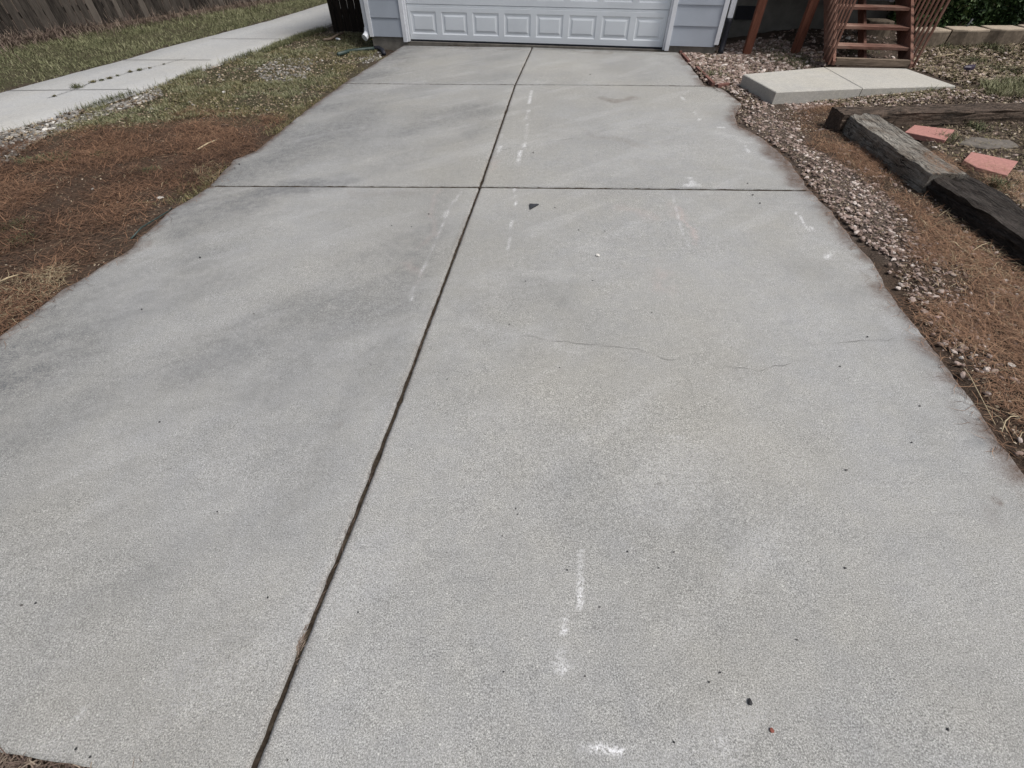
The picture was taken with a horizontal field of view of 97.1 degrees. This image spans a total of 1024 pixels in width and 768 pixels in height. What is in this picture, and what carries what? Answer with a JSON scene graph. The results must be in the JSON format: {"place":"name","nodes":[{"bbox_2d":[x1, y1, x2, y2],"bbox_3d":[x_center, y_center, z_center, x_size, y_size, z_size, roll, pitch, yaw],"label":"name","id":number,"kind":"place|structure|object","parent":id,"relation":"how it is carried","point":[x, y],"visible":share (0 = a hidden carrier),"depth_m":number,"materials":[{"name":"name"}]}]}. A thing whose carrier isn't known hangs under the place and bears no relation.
{"place":"outdoors","nodes":[
{"label":"outdoors","id":0,"kind":"place"},
{"bbox_2d":[0,1,347,132],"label":"path","id":1,"kind":"structure","parent":0,"point":[35,103],"depth_m":7.09,"materials":[{"name":"concrete"}]},
{"bbox_2d":[69,83,83,88],"bbox_3d":[-6.205,-4.266,6.450,0.221,0.068,0.207,-23,51,-20],"label":"weed","id":2,"kind":"object","parent":1,"relation":"on","point":[75,86],"visible":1,"depth_m":6.43,"materials":[{"name":"green plant"}]},
{"bbox_2d":[0,46,1023,767],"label":"driveway","id":3,"kind":"structure","parent":0,"point":[216,404],"depth_m":2.10,"materials":[{"name":"concrete"}]},
{"bbox_2d":[296,67,523,659],"bbox_3d":[-0.240,-2.334,4.684,0.078,0.018,9.144,5,47,4],"label":"joint debris","id":4,"kind":"object","parent":3,"relation":"on","point":[299,641],"visible":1,"depth_m":1.70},
{"bbox_2d":[529,203,538,208],"bbox_3d":[0.192,-1.534,3.908,0.084,0.009,0.096,0,47,0],"label":"plastic chip","id":5,"kind":"object","parent":3,"relation":"on","point":[532,205],"visible":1,"depth_m":3.91,"materials":[{"name":"grey plastic"}]},
{"bbox_2d":[0,0,1023,767],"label":"ground","id":6,"kind":"structure","parent":0,"point":[876,258],"depth_m":4.46,"materials":[{"name":"soil"}]},
{"bbox_2d":[0,740,141,767],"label":"joint debris","id":7,"kind":"object","parent":6,"relation":"on","point":[10,764],"visible":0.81,"depth_m":1.40,"materials":[{"name":"brown plant"}]},
{"bbox_2d":[0,0,281,41],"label":"privacy fence","id":8,"kind":"object","parent":6,"relation":"on","point":[27,13],"visible":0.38,"depth_m":9.26,"materials":[{"name":"brown wood"}]},
{"bbox_2d":[130,207,172,238],"bbox_3d":[-2.991,-1.354,3.769,0.032,0.031,0.566,3,47,3],"label":"twig","id":9,"kind":"object","parent":6,"relation":"on","point":[139,229],"visible":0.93,"depth_m":3.73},
{"bbox_2d":[0,0,303,65],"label":"dry weeds","id":10,"kind":"object","parent":6,"relation":"on","point":[16,39],"visible":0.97,"depth_m":9.27,"materials":[{"name":"plant"}]},
{"bbox_2d":[0,81,354,347],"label":"pine needles","id":11,"kind":"object","parent":6,"relation":"on","point":[73,153],"visible":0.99,"depth_m":4.35,"materials":[{"name":"brown plant"}]},
{"bbox_2d":[0,274,19,281],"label":"twig","id":12,"kind":"object","parent":11,"relation":"on","point":[9,277],"visible":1,"depth_m":3.18,"materials":[{"name":"beige wood"}]},
{"bbox_2d":[196,138,219,149],"bbox_3d":[-3.339,-2.649,4.983,0.023,0.026,0.362,10,48,10],"label":"twig","id":13,"kind":"object","parent":11,"relation":"on","point":[206,144],"visible":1,"depth_m":4.94,"materials":[{"name":"beige wood"}]},
{"bbox_2d":[0,32,380,274],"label":"gravel","id":14,"kind":"structure","parent":6,"relation":"on","point":[52,124],"depth_m":5.67,"materials":[{"name":"grey gravel"}]},
{"bbox_2d":[323,32,343,40],"bbox_3d":[-3.546,-6.934,9.033,0.100,0.061,0.664,15,48,13],"label":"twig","id":15,"kind":"object","parent":6,"relation":"on","point":[332,37],"visible":0.98,"depth_m":8.98,"materials":[{"name":"brown wood"}]},
{"bbox_2d":[327,0,363,31],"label":"side fence","id":16,"kind":"object","parent":6,"relation":"on","point":[342,14],"visible":0.46,"depth_m":9.18,"materials":[{"name":"brown wood"}]},
{"bbox_2d":[336,45,385,55],"bbox_3d":[-2.846,-6.250,8.498,0.901,0.107,0.571,-14,48,-13],"label":"drain hose","id":17,"kind":"object","parent":6,"relation":"on","point":[374,48],"visible":0.96,"depth_m":8.59,"materials":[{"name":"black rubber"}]},
{"bbox_2d":[0,0,1023,248],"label":"grass","id":18,"kind":"structure","parent":6,"relation":"on","point":[298,36],"depth_m":7.51,"materials":[{"name":"green plant"}]},
{"bbox_2d":[0,32,1023,456],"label":"leaf litter","id":19,"kind":"object","parent":6,"relation":"on","point":[972,76],"visible":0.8,"depth_m":5.96,"materials":[{"name":"brown plant"}]},
{"bbox_2d":[963,64,975,69],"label":"litter","id":20,"kind":"object","parent":19,"relation":"on","point":[969,67],"visible":1,"depth_m":6.68,"materials":[{"name":"purple plastic"}]},
{"bbox_2d":[0,105,1023,436],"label":"dry straw","id":21,"kind":"object","parent":6,"relation":"on","point":[50,269],"visible":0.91,"depth_m":3.23,"materials":[{"name":"beige plant"}]},
{"bbox_2d":[36,31,1023,204],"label":"dry grass","id":22,"kind":"structure","parent":6,"relation":"on","point":[213,107],"depth_m":6.25,"materials":[{"name":"plant"}]},
{"bbox_2d":[360,0,894,53],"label":"garage","id":23,"kind":"structure","parent":6,"relation":"on","point":[701,26],"depth_m":8.23,"materials":[{"name":"paint"}]},
{"bbox_2d":[406,0,670,48],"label":"garage door","id":24,"kind":"structure","parent":23,"relation":"in","point":[641,24],"depth_m":8.19,"materials":[{"name":"metal"}]},
{"bbox_2d":[681,53,689,62],"bbox_3d":[2.994,-5.625,7.814,0.044,0.052,0.568,3,47,2],"label":"edging brick","id":25,"kind":"object","parent":6,"relation":"on","point":[685,58],"visible":0.86,"depth_m":7.76,"materials":[{"name":"red brick"}]},
{"bbox_2d":[695,66,705,74],"bbox_3d":[2.990,-4.963,7.189,0.044,0.052,0.481,1,47,1],"label":"edging brick","id":26,"kind":"object","parent":6,"relation":"on","point":[698,68],"visible":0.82,"depth_m":7.22,"materials":[{"name":"red brick"}]},
{"bbox_2d":[704,75,714,85],"bbox_3d":[2.976,-4.576,6.825,0.044,0.052,0.433,1,47,1],"label":"edging brick","id":27,"kind":"object","parent":6,"relation":"on","point":[711,82],"visible":0.86,"depth_m":6.76,"materials":[{"name":"red brick"}]},
{"bbox_2d":[716,82,730,87],"bbox_3d":[3.098,-4.380,6.640,0.226,0.052,0.044,-19,49,-17],"label":"edging brick","id":28,"kind":"object","parent":6,"relation":"on","point":[720,85],"visible":0.82,"depth_m":6.62,"materials":[{"name":"red brick"}]},
{"bbox_2d":[742,0,818,53],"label":"wooden deck","id":29,"kind":"structure","parent":6,"relation":"on","point":[806,20],"depth_m":7.52,"materials":[{"name":"brown wood"}]},
{"bbox_2d":[740,67,954,103],"bbox_3d":[4.641,-4.244,6.475,2.563,0.240,1.157,-5,47,-5],"label":"concrete pad","id":30,"kind":"object","parent":6,"relation":"on","point":[800,86],"visible":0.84,"depth_m":6.21,"materials":[{"name":"grey concrete"}]},
{"bbox_2d":[684,18,1023,455],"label":"gravel","id":31,"kind":"structure","parent":6,"relation":"on","point":[730,68],"depth_m":4.91,"materials":[{"name":"grey gravel"}]},
{"bbox_2d":[730,101,1023,469],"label":"pine needles","id":32,"kind":"object","parent":6,"relation":"on","point":[967,329],"visible":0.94,"depth_m":3.10,"materials":[{"name":"brown plant"}]},
{"bbox_2d":[1001,416,1019,431],"bbox_3d":[2.546,0.191,2.314,0.230,0.028,0.033,-23,51,-20],"label":"twig","id":33,"kind":"object","parent":32,"relation":"on","point":[1005,422],"visible":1,"depth_m":2.30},
{"bbox_2d":[866,18,894,36],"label":"retaining block","id":34,"kind":"structure","parent":6,"relation":"on","point":[881,33],"depth_m":8.04,"materials":[{"name":"beige concrete"}]},
{"bbox_2d":[823,0,950,67],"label":"wooden stairs","id":35,"kind":"structure","parent":6,"relation":"on","point":[904,27],"depth_m":6.85,"materials":[{"name":"red wood"}]},
{"bbox_2d":[842,113,968,192],"bbox_3d":[3.977,-2.436,4.730,0.352,0.258,1.774,3,47,3],"label":"landscape timber","id":36,"kind":"object","parent":6,"relation":"on","point":[894,148],"visible":0.77,"depth_m":4.53,"materials":[{"name":"grey wood"}]},
{"bbox_2d":[824,102,1023,132],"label":"landscape timber","id":37,"kind":"object","parent":6,"relation":"on","point":[900,117],"visible":0.52,"depth_m":5.30,"materials":[{"name":"brown wood"}]},
{"bbox_2d":[905,125,953,143],"bbox_3d":[4.750,-2.861,5.159,0.387,0.050,0.482,35,56,29],"label":"paver","id":38,"kind":"object","parent":6,"relation":"on","point":[918,132],"visible":0.82,"depth_m":5.09,"materials":[{"name":"concrete"}]},
{"bbox_2d":[914,27,950,46],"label":"retaining block","id":39,"kind":"structure","parent":6,"relation":"on","point":[939,36],"depth_m":7.61,"materials":[{"name":"beige concrete"}]},
{"bbox_2d":[887,0,1023,27],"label":"hedge","id":40,"kind":"object","parent":6,"relation":"on","point":[987,12],"visible":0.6,"depth_m":8.02,"materials":[{"name":"green plant"}]},
{"bbox_2d":[944,26,989,45],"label":"retaining block","id":41,"kind":"structure","parent":6,"relation":"on","point":[970,35],"depth_m":7.62,"materials":[{"name":"beige concrete"}]},
{"bbox_2d":[926,176,1023,265],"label":"landscape timber","id":42,"kind":"object","parent":6,"relation":"on","point":[989,213],"visible":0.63,"depth_m":3.71,"materials":[{"name":"brown wood"}]},
{"bbox_2d":[963,368,994,423],"bbox_3d":[2.520,0.054,2.442,0.012,0.027,0.418,11,48,10],"label":"twig","id":43,"kind":"object","parent":6,"relation":"on","point":[979,394],"visible":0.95,"depth_m":2.44,"materials":[{"name":"beige wood"}]},
{"bbox_2d":[958,137,1018,148],"bbox_3d":[5.195,-2.637,4.986,0.657,0.052,0.342,0,47,0],"label":"flat stone","id":44,"kind":"object","parent":6,"relation":"on","point":[1002,143],"visible":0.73,"depth_m":4.94,"materials":[{"name":"grey stone"}]},
{"bbox_2d":[961,152,1017,178],"bbox_3d":[4.762,-2.194,4.535,0.502,0.050,0.385,-34,55,-28],"label":"paver","id":45,"kind":"object","parent":6,"relation":"on","point":[977,160],"visible":0.96,"depth_m":4.50,"materials":[{"name":"concrete"}]},
{"bbox_2d":[980,25,1023,44],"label":"retaining block","id":46,"kind":"structure","parent":6,"relation":"on","point":[1009,34],"depth_m":7.63,"materials":[{"name":"beige concrete"}]},
{"bbox_2d":[1007,362,1015,367],"bbox_3d":[2.884,-0.109,2.615,0.031,0.020,0.038,-21,50,-19],"label":"pebble","id":47,"kind":"object","parent":6,"relation":"on","point":[1010,364],"visible":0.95,"depth_m":2.61,"materials":[{"name":"white stone"}]},
{"bbox_2d":[1017,25,1023,42],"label":"retaining block","id":48,"kind":"structure","parent":6,"relation":"on","point":[1022,40],"depth_m":7.71,"materials":[{"name":"beige concrete"}]}
]}

